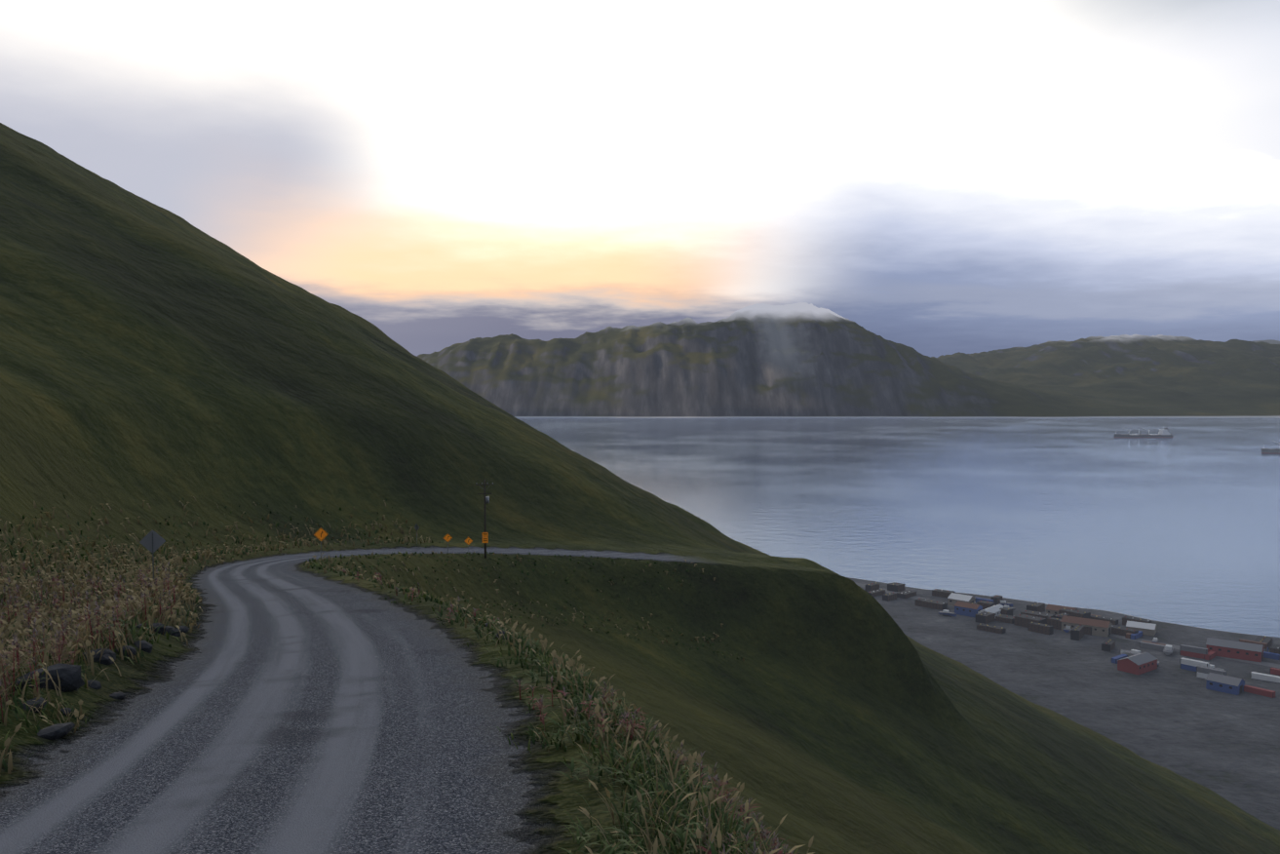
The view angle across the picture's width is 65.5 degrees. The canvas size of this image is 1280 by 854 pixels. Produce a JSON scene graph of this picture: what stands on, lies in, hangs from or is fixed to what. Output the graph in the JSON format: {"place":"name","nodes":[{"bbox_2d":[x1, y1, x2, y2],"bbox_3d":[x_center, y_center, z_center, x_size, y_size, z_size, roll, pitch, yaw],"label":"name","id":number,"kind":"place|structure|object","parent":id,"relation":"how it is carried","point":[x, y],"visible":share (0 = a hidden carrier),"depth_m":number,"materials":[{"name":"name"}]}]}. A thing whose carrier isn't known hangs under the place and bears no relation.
{"place":"outdoors","nodes":[
{"label":"outdoors","id":0,"kind":"place"},
{"bbox_2d":[0,122,1279,853],"bbox_3d":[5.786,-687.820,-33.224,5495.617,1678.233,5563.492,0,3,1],"label":"hillside ground","id":1,"kind":"structure","parent":0,"point":[164,363],"depth_m":138.03,"materials":[{"name":"green plant"}]},
{"bbox_2d":[139,529,165,579],"bbox_3d":[-25.811,7.208,52.769,1.245,3.527,0.064,-1,3,-26],"label":"road sign","id":2,"kind":"object","parent":1,"relation":"on","point":[152,541],"visible":0.98,"depth_m":52.74,"materials":[{"name":"grey metal"}]},
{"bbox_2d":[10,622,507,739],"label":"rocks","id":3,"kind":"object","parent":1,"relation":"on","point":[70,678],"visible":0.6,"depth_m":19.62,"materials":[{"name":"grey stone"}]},
{"bbox_2d":[313,527,328,559],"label":"warning sign","id":4,"kind":"object","parent":1,"relation":"on","point":[321,534],"visible":0.94,"depth_m":96.73,"materials":[{"name":"orange"}]},
{"bbox_2d":[0,491,814,853],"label":"grass","id":5,"kind":"structure","parent":1,"relation":"on","point":[51,632],"depth_m":23.40,"materials":[{"name":"green plant"}]},
{"bbox_2d":[414,523,419,543],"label":"road sign","id":6,"kind":"object","parent":1,"relation":"on","point":[416,526],"visible":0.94,"depth_m":138.56,"materials":[{"name":"grey metal"}]},
{"bbox_2d":[443,534,452,553],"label":"road sign","id":7,"kind":"object","parent":1,"relation":"on","point":[447,537],"visible":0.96,"depth_m":129.03,"materials":[{"name":"orange"}]},
{"bbox_2d":[465,537,472,545],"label":"road sign","id":8,"kind":"object","parent":1,"relation":"on","point":[468,540],"visible":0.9,"depth_m":132.02,"materials":[{"name":"orange"}]},
{"bbox_2d":[475,479,494,558],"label":"utility pole with plaques","id":9,"kind":"object","parent":1,"relation":"on","point":[485,533],"visible":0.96,"depth_m":133.16,"materials":[{"name":"orange"}]},
{"bbox_2d":[865,581,1279,654],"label":"crab pot stacks","id":10,"kind":"object","parent":1,"relation":"on","point":[1032,617],"visible":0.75,"depth_m":581.19,"materials":[{"name":"red"}]},
{"bbox_2d":[938,600,1223,670],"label":"boats on stands","id":11,"kind":"object","parent":1,"relation":"on","point":[1168,649],"visible":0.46,"depth_m":519.37,"materials":[{"name":"white"}]},
{"bbox_2d":[947,592,1264,695],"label":"buildings","id":12,"kind":"structure","parent":1,"relation":"on","point":[1141,663],"depth_m":510.31,"materials":[{"name":"red"}]},
{"bbox_2d":[975,597,1279,698],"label":"shipping containers","id":13,"kind":"object","parent":1,"relation":"on","point":[1202,670],"visible":0.62,"depth_m":496.64,"materials":[{"name":"red"}]},
{"bbox_2d":[0,0,1279,357],"label":"sky","id":14,"kind":"structure","parent":0,"point":[937,177],"materials":[{"name":"white"}]},
{"bbox_2d":[416,302,1279,418],"bbox_3d":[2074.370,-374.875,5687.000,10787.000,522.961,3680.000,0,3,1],"label":"mountains","id":15,"kind":"structure","parent":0,"point":[798,360],"depth_m":4264.77,"materials":[{"name":"green plant"}]},
{"bbox_2d":[516,417,1279,637],"bbox_3d":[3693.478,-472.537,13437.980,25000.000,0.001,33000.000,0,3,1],"label":"sea water","id":16,"kind":"structure","parent":0,"point":[1182,526],"depth_m":1229.36,"materials":[{"name":"blue liquid"}]},
{"bbox_2d":[1113,426,1172,437],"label":"ship","id":17,"kind":"object","parent":16,"relation":"in","point":[1163,433],"visible":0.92,"depth_m":2538.65,"materials":[{"name":"grey metal"}]},
{"bbox_2d":[1259,440,1279,453],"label":"ship","id":18,"kind":"object","parent":16,"relation":"in","point":[1270,450],"visible":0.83,"depth_m":1985.87,"materials":[{"name":"grey metal"}]},
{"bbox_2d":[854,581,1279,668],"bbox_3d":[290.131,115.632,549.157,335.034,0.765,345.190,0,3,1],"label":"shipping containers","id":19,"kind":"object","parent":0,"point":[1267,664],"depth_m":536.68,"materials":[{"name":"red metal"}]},
{"bbox_2d":[1253,339,1279,344],"bbox_3d":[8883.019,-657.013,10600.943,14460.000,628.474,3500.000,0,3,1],"label":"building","id":20,"kind":"structure","parent":0,"point":[1271,341],"depth_m":11443.72,"materials":[{"name":"grey"}]}
]}

